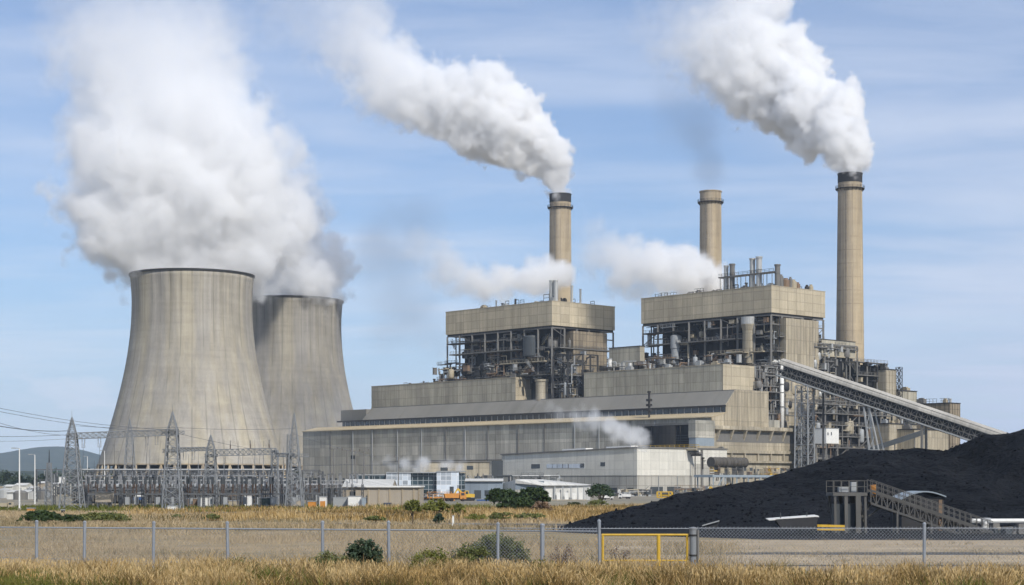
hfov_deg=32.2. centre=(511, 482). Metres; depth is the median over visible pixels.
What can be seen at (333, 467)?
line post
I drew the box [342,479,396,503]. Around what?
shed
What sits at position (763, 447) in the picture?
concrete annex
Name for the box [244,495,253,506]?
cabinet
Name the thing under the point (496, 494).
bush
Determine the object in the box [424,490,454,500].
scrap heap
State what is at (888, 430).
silo building
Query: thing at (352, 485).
busbar support
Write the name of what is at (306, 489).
circuit breaker
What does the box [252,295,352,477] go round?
cooling tower
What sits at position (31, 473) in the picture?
hill
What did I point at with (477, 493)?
door
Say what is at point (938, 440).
silo building
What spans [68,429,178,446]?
gantry beam
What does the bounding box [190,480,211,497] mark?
disconnector
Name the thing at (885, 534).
coal yard ground
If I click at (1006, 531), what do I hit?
rubble bank
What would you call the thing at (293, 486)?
busbar support
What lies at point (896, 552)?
chain-link fence
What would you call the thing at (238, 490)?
busbar support
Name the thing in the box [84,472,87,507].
busbar support
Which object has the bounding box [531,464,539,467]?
window
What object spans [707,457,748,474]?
storage tank
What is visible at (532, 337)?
boiler house
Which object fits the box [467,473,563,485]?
pipe jumble
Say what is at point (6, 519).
field grass
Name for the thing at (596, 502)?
bush
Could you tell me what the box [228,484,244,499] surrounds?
transformer
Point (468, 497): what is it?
excavator
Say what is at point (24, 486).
shed
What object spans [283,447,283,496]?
lightning mast
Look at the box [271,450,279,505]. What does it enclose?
lattice tower
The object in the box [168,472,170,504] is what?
busbar support
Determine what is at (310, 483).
circuit breaker
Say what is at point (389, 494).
block store
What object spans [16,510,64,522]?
hedge bush
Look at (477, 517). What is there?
bush
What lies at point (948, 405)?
silo building
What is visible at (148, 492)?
disconnector
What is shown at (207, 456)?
lattice tower
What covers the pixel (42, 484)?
shed
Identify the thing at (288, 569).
green weeds
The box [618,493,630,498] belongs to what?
lorry
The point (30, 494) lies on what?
shed
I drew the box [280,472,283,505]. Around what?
busbar support
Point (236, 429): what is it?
power line
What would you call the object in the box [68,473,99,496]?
bus portal
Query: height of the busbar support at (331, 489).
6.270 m
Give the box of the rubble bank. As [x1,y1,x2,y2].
[989,523,1023,533]
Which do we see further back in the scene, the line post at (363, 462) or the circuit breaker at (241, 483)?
the line post at (363, 462)
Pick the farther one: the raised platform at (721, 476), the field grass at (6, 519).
the raised platform at (721, 476)
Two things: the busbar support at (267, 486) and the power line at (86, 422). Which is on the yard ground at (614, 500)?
the busbar support at (267, 486)
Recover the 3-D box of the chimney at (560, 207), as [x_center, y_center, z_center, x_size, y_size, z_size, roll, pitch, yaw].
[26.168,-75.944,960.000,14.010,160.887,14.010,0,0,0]
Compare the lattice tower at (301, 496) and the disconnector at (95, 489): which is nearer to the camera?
the lattice tower at (301, 496)
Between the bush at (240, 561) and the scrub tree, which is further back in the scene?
the scrub tree
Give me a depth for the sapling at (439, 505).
191.50 m
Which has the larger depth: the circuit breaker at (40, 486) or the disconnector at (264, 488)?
the circuit breaker at (40, 486)
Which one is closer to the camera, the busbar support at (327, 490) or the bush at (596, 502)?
the bush at (596, 502)
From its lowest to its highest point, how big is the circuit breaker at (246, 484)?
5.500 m
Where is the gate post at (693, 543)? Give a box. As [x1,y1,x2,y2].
[689,527,698,569]
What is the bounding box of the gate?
[600,527,688,573]
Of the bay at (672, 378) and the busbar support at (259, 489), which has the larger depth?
the bay at (672, 378)
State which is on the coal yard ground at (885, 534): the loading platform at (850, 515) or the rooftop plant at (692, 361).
the loading platform at (850, 515)
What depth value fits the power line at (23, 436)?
299.19 m
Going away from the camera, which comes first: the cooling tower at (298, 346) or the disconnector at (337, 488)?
the disconnector at (337, 488)
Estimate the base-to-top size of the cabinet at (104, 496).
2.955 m
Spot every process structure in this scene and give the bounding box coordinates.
[753,362,780,420]
[775,379,848,427]
[796,400,892,467]
[814,342,858,407]
[841,358,887,408]
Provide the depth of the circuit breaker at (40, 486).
469.79 m
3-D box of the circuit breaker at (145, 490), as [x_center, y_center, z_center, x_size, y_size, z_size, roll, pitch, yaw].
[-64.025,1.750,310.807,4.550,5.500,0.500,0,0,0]
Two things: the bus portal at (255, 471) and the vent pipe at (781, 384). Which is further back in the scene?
the vent pipe at (781, 384)
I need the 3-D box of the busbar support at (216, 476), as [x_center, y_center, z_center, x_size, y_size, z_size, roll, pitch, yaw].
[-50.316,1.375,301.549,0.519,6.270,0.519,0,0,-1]
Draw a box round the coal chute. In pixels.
[864,430,924,449]
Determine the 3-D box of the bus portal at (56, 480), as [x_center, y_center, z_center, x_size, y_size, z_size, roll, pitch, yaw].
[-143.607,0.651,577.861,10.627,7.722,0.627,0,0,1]
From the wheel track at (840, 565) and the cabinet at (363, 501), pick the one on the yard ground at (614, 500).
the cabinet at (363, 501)
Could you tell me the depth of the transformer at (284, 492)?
352.26 m
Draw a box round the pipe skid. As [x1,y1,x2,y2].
[656,491,672,497]
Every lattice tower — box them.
[57,417,85,508]
[123,418,135,481]
[161,404,184,509]
[204,435,220,505]
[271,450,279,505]
[280,411,308,507]
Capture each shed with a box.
[2,485,20,489]
[7,490,33,498]
[15,483,32,489]
[38,481,50,490]
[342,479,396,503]
[465,479,503,499]
[503,479,590,500]
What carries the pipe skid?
on the yard ground at (614, 500)
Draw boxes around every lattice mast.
[44,452,52,505]
[286,434,292,505]
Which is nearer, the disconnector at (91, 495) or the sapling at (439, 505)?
the sapling at (439, 505)
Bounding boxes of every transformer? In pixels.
[58,483,70,495]
[69,482,93,505]
[93,482,113,505]
[111,483,123,505]
[123,482,144,503]
[149,482,166,503]
[181,482,195,501]
[194,484,207,497]
[211,482,229,504]
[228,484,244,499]
[249,482,268,500]
[275,484,293,502]
[296,482,305,501]
[308,482,325,500]
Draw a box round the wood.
[0,468,297,484]
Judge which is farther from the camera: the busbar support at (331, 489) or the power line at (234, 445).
the busbar support at (331, 489)
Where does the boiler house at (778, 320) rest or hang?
on the yard ground at (614, 500)
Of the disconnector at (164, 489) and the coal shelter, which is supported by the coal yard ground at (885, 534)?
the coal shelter
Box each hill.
[0,446,111,470]
[0,470,82,485]
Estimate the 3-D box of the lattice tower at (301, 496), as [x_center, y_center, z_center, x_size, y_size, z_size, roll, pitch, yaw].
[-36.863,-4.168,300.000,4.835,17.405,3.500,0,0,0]
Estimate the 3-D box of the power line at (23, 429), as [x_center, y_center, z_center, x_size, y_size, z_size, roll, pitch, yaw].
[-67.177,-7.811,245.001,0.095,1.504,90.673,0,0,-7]
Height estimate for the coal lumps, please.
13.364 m
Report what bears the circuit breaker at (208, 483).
on the yard ground at (614, 500)
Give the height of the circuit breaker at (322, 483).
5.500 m
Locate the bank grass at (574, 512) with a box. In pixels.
[115,503,640,522]
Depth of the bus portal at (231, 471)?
439.94 m
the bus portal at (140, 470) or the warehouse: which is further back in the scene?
the warehouse
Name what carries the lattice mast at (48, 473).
on the yard ground at (614, 500)
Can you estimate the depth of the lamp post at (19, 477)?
279.91 m
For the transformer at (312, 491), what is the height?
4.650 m
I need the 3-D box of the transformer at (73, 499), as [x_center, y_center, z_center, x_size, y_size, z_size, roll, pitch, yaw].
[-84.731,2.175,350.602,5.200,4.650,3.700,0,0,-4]
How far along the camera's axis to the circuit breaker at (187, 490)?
314.28 m
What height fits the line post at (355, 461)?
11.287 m
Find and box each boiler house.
[432,280,614,400]
[641,256,830,465]
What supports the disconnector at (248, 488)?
on the yard ground at (614, 500)
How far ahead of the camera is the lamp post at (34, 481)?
329.92 m
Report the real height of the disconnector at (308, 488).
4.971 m
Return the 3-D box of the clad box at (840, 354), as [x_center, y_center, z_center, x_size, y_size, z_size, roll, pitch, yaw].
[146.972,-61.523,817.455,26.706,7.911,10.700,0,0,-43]
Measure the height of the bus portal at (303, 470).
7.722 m
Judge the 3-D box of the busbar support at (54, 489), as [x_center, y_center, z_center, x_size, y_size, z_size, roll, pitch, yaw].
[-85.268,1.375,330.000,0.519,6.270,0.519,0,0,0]
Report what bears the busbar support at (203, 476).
on the yard ground at (614, 500)
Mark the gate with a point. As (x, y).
(657, 546)
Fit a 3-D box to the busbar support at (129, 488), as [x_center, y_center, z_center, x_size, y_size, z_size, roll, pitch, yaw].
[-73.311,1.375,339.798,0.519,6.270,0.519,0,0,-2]
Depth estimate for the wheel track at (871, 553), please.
112.48 m
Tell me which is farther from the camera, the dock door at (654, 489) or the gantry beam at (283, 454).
the dock door at (654, 489)
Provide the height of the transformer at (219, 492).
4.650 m
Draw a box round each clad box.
[607,345,644,370]
[819,339,856,358]
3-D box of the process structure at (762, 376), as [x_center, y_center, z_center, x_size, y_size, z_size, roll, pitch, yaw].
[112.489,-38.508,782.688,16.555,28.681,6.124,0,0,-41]
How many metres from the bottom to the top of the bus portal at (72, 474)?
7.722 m
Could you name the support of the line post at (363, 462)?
on the yard ground at (614, 500)
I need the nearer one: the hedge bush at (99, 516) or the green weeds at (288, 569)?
the green weeds at (288, 569)
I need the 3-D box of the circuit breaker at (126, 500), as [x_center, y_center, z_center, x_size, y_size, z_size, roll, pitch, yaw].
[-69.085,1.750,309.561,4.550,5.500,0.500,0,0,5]
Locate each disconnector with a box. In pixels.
[77,480,100,504]
[89,480,109,504]
[101,480,122,504]
[125,480,148,498]
[144,480,167,505]
[152,480,176,504]
[167,480,188,504]
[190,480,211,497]
[209,480,231,505]
[225,480,245,504]
[236,480,258,504]
[253,480,275,505]
[268,480,292,505]
[296,480,317,500]
[317,480,335,504]
[326,480,348,505]
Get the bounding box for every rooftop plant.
[439,365,523,381]
[599,354,741,370]
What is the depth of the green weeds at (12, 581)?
69.79 m
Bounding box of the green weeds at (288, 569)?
[0,557,1023,584]
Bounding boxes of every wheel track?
[596,552,1023,554]
[682,565,1023,565]
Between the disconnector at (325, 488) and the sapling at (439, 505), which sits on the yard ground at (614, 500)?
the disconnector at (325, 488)
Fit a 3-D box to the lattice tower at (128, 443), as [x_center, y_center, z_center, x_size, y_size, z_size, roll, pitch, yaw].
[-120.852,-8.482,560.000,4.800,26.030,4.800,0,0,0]
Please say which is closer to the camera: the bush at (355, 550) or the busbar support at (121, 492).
the bush at (355, 550)
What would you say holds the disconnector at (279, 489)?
on the yard ground at (614, 500)
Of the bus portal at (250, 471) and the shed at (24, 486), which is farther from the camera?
the shed at (24, 486)
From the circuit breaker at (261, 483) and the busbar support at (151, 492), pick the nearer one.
the circuit breaker at (261, 483)
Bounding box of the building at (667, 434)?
[637,423,688,447]
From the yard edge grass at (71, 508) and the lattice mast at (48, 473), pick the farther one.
the lattice mast at (48, 473)
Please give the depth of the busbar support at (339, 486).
337.75 m
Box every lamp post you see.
[12,448,20,509]
[28,454,36,505]
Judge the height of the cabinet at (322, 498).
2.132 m
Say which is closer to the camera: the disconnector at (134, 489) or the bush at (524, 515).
the bush at (524, 515)
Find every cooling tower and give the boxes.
[96,268,285,479]
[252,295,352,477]
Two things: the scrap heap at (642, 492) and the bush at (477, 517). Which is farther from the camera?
the scrap heap at (642, 492)
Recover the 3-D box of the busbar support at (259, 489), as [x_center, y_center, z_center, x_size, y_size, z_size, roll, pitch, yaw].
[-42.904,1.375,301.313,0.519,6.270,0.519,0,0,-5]
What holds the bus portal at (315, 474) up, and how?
on the yard ground at (614, 500)
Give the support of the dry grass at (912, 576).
on the ground at (571, 536)
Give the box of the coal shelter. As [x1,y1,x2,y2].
[766,512,818,534]
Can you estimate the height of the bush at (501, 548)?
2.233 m
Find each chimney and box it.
[547,192,572,301]
[697,189,723,291]
[835,171,864,364]
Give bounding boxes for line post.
[333,448,337,487]
[342,448,351,478]
[350,451,359,478]
[359,449,368,478]
[394,455,398,485]
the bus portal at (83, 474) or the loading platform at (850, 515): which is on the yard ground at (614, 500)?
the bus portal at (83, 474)
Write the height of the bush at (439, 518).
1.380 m
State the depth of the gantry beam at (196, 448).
307.92 m
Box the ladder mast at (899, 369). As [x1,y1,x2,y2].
[895,367,902,419]
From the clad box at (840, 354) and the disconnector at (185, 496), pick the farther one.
the clad box at (840, 354)
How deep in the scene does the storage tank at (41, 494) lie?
478.13 m
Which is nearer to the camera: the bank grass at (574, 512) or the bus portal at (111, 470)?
the bank grass at (574, 512)
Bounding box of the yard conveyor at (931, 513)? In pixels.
[867,479,993,533]
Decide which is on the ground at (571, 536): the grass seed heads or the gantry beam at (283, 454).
the grass seed heads
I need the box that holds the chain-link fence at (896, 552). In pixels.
[707,537,1023,571]
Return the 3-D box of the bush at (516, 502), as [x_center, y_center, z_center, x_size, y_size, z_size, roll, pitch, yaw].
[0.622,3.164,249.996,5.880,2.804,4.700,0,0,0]
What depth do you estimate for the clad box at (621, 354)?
836.33 m
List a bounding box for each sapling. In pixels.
[403,499,422,522]
[423,498,451,523]
[451,502,466,522]
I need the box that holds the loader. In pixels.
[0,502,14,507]
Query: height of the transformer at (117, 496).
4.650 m
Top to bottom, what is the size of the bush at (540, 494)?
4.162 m
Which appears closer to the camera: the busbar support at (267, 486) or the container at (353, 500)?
the container at (353, 500)
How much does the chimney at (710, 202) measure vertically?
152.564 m
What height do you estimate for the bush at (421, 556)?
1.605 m
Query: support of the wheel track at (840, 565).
on the dirt yard at (823, 545)
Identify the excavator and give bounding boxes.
[454,488,474,500]
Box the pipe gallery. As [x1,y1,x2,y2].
[641,444,701,487]
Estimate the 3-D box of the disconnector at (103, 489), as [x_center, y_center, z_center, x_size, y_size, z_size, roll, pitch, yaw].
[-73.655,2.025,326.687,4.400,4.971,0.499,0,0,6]
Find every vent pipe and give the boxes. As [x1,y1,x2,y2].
[608,358,611,370]
[768,360,783,427]
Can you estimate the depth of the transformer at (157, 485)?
353.71 m
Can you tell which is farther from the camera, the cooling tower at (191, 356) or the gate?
the cooling tower at (191, 356)
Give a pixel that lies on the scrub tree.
(602, 490)
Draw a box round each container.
[333,497,347,506]
[347,496,361,505]
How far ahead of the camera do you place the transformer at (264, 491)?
352.08 m
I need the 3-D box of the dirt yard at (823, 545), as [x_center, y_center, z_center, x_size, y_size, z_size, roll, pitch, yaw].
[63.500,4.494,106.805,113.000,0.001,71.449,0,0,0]
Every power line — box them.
[0,408,169,429]
[0,411,170,432]
[0,426,55,431]
[0,435,57,436]
[174,427,292,429]
[181,434,287,454]
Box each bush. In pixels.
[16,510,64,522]
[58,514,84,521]
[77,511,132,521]
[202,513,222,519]
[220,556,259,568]
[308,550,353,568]
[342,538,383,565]
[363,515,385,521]
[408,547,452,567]
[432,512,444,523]
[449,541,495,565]
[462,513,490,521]
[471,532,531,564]
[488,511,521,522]
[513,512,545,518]
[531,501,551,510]
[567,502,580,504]
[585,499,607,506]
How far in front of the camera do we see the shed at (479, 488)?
456.00 m
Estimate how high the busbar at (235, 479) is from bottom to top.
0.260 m
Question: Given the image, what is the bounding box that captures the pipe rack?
[552,351,598,397]
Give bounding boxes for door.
[474,490,480,498]
[651,487,662,493]
[667,487,679,493]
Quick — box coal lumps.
[569,432,1023,526]
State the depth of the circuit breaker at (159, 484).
310.91 m
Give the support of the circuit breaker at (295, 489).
on the yard ground at (614, 500)
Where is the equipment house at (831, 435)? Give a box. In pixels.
[815,428,838,462]
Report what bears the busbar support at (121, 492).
on the yard ground at (614, 500)
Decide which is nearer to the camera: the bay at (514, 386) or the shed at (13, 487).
the shed at (13, 487)
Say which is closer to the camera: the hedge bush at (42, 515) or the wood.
the hedge bush at (42, 515)
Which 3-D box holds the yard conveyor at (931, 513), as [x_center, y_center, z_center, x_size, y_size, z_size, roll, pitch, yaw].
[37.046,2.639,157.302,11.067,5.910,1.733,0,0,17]
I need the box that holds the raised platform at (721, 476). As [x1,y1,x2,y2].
[694,472,777,487]
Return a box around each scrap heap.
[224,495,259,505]
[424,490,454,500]
[614,486,651,495]
[673,485,703,494]
[702,482,729,490]
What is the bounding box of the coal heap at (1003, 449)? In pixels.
[564,429,1023,528]
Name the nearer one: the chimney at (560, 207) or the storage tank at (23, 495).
the storage tank at (23, 495)
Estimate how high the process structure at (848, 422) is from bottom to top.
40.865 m
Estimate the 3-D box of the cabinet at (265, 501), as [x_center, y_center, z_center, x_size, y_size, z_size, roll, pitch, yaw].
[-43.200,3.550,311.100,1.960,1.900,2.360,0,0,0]
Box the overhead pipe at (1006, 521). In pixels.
[972,518,1023,527]
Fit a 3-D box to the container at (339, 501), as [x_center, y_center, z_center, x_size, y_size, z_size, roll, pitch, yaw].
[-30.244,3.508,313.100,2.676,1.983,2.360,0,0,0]
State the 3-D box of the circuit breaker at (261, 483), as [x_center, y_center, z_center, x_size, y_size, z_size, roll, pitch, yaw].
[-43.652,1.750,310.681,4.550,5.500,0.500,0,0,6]
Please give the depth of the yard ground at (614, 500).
425.59 m
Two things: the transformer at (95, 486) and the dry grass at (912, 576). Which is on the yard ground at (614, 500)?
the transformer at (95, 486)
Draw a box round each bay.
[371,373,530,407]
[584,359,753,396]
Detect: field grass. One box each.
[0,509,576,530]
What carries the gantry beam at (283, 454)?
attached to the lattice mast at (287, 451)
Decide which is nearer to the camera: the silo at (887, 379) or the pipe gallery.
the pipe gallery
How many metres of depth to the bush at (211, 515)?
207.74 m
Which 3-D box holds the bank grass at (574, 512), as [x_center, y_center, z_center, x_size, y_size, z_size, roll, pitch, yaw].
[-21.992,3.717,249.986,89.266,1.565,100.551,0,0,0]
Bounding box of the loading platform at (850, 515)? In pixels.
[826,481,882,532]
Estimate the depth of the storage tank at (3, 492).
518.00 m
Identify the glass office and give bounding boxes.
[351,467,465,495]
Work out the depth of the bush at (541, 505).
245.53 m
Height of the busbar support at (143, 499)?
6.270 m
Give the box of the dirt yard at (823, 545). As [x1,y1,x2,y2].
[611,540,1023,571]
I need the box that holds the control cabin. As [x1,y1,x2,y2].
[688,420,714,447]
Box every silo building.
[870,418,916,449]
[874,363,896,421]
[896,386,916,423]
[897,424,948,450]
[917,398,960,448]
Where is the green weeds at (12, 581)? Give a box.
[0,564,157,584]
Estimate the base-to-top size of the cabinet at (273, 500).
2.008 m
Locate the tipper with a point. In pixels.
(461, 496)
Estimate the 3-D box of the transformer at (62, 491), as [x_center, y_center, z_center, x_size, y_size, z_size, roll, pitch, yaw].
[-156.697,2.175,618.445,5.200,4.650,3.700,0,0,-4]
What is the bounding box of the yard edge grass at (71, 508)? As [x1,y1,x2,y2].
[0,502,619,511]
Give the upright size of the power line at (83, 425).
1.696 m
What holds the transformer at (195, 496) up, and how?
on the yard ground at (614, 500)
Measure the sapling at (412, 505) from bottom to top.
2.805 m
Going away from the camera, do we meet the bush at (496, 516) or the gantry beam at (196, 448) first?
the bush at (496, 516)
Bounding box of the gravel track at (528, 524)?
[167,523,565,525]
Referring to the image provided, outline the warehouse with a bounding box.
[500,446,727,494]
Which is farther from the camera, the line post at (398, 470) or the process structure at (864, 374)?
the process structure at (864, 374)
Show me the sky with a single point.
(400, 162)
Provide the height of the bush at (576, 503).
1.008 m
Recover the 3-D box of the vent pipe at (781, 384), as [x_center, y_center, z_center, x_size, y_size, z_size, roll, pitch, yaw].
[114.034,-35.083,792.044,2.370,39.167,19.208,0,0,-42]
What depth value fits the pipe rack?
835.61 m
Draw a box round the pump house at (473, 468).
[419,461,502,478]
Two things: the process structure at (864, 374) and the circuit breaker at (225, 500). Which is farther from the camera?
the process structure at (864, 374)
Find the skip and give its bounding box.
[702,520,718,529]
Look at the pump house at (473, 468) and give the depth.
690.00 m
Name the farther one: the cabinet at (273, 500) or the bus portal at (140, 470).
the bus portal at (140, 470)
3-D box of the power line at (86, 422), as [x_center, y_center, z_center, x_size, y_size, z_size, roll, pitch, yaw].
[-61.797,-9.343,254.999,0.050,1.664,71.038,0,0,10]
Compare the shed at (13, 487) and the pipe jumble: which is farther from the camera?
the pipe jumble
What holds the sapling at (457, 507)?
on the ground at (571, 536)
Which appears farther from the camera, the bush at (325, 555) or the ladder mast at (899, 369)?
the ladder mast at (899, 369)
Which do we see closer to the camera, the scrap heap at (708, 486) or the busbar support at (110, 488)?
the busbar support at (110, 488)
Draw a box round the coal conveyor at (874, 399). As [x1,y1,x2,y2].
[776,358,1006,467]
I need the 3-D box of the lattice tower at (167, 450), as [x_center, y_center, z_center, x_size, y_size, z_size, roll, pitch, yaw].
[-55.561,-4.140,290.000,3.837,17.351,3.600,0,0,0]
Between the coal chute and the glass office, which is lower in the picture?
the glass office
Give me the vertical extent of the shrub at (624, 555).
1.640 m
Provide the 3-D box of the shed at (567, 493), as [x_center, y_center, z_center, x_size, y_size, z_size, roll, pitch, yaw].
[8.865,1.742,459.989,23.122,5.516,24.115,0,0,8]
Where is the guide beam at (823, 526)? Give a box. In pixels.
[817,524,844,534]
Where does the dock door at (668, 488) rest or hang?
in the warehouse
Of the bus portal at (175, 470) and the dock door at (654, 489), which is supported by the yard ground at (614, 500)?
the bus portal at (175, 470)
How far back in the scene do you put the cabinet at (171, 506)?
284.00 m
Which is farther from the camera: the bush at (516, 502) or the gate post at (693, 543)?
the bush at (516, 502)
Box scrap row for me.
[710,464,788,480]
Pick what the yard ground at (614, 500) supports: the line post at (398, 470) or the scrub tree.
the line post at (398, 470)
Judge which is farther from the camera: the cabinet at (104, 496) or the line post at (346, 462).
the line post at (346, 462)
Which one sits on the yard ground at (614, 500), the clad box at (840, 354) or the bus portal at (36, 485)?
the bus portal at (36, 485)
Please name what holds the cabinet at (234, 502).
on the yard ground at (614, 500)
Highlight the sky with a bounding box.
[0,0,1023,454]
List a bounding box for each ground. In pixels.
[0,486,782,568]
[0,495,666,511]
[493,526,1023,539]
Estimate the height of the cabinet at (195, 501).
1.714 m
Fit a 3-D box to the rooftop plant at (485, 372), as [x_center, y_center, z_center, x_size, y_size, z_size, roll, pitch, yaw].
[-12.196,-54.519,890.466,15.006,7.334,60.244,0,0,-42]
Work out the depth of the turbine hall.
849.77 m
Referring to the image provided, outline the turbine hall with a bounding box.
[302,389,784,487]
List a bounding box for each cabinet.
[95,492,113,508]
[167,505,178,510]
[186,498,197,505]
[197,497,210,506]
[228,500,238,505]
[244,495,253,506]
[260,498,269,506]
[270,497,277,505]
[307,501,316,506]
[319,496,327,506]
[361,497,366,505]
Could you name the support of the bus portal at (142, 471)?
on the yard ground at (614, 500)
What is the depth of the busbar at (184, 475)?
439.84 m
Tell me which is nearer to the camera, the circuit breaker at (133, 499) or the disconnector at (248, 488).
the circuit breaker at (133, 499)
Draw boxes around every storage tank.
[0,486,10,497]
[13,488,27,499]
[36,487,50,498]
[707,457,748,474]
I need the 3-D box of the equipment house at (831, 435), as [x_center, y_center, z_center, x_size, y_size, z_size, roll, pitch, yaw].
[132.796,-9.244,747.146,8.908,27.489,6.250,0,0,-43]
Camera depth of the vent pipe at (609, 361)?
823.92 m
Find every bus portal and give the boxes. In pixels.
[35,469,79,501]
[55,473,86,496]
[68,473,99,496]
[71,471,106,498]
[74,470,115,487]
[93,470,134,477]
[115,470,156,478]
[126,471,163,477]
[148,470,190,483]
[191,470,232,477]
[210,470,251,478]
[243,471,276,481]
[279,470,320,487]
[294,471,322,483]
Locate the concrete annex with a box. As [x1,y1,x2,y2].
[714,425,800,484]
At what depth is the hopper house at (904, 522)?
166.00 m
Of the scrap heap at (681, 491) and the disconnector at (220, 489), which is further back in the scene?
the scrap heap at (681, 491)
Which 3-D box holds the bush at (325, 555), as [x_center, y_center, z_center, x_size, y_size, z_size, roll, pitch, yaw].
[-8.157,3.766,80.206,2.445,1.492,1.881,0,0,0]
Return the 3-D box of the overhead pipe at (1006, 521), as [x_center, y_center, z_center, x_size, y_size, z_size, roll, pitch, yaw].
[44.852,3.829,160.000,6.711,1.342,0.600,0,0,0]
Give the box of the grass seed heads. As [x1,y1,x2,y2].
[0,556,1023,584]
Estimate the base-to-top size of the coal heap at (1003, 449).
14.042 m
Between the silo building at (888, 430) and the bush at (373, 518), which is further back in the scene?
the silo building at (888, 430)
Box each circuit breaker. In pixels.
[32,479,49,496]
[87,477,109,507]
[105,477,129,506]
[114,477,138,506]
[134,477,159,506]
[149,477,173,506]
[169,477,192,505]
[188,477,213,506]
[201,477,227,505]
[223,477,245,505]
[235,477,260,505]
[251,477,272,507]
[272,477,295,505]
[279,478,299,499]
[297,478,316,503]
[299,477,320,504]
[314,478,335,503]
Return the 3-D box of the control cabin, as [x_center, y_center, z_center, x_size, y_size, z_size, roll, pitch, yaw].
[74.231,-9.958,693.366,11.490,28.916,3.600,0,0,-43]
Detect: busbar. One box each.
[82,469,293,469]
[87,475,292,476]
[182,479,285,479]
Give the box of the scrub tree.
[585,483,616,504]
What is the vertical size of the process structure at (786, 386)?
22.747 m
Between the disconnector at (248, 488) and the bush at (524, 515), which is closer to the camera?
the bush at (524, 515)
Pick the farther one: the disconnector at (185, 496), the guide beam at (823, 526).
the disconnector at (185, 496)
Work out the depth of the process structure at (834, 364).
810.90 m
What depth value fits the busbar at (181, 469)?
469.80 m
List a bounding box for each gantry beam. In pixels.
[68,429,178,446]
[171,447,210,459]
[210,440,276,455]
[275,453,294,456]
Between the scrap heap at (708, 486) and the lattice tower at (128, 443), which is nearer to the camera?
the lattice tower at (128, 443)
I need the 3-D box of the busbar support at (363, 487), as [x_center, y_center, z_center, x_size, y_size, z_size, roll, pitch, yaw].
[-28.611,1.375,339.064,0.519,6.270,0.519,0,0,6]
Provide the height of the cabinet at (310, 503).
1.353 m
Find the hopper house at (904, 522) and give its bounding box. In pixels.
[890,491,945,530]
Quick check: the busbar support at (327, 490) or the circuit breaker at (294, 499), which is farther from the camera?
the busbar support at (327, 490)
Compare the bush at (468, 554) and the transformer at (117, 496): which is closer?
the bush at (468, 554)
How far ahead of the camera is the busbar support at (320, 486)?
336.42 m
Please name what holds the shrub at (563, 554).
on the ground at (571, 536)
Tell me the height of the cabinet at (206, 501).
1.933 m
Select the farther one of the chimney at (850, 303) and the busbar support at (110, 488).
the chimney at (850, 303)
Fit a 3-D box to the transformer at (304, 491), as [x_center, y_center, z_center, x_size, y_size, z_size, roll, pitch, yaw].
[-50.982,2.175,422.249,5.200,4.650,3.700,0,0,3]
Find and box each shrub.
[548,544,576,565]
[605,545,634,565]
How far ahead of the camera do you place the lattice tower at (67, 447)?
289.55 m
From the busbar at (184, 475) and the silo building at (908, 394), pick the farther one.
the silo building at (908, 394)
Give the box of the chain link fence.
[0,519,1023,572]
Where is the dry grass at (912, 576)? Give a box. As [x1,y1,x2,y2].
[0,548,1023,584]
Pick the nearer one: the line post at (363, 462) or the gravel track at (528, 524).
the gravel track at (528, 524)
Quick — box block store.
[366,486,424,506]
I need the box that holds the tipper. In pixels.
[443,492,465,500]
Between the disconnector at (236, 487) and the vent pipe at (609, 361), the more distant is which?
the vent pipe at (609, 361)
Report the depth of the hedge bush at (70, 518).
187.57 m
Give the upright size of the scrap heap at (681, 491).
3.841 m
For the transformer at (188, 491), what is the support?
on the yard ground at (614, 500)
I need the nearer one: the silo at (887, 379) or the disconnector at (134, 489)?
the disconnector at (134, 489)
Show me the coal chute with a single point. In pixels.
(914, 435)
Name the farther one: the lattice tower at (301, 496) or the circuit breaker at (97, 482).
the circuit breaker at (97, 482)
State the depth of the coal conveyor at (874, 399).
692.36 m
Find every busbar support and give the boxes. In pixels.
[53,473,55,504]
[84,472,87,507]
[108,472,111,505]
[119,472,122,505]
[128,475,130,504]
[141,472,144,506]
[149,473,152,504]
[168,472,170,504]
[202,472,204,507]
[215,472,217,506]
[237,472,239,507]
[258,472,260,507]
[267,473,269,497]
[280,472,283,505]
[292,474,294,496]
[319,474,321,495]
[327,474,329,503]
[331,474,333,504]
[338,475,340,496]
[351,473,353,495]
[361,474,363,496]
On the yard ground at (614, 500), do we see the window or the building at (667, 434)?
the building at (667, 434)
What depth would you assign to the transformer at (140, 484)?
348.78 m

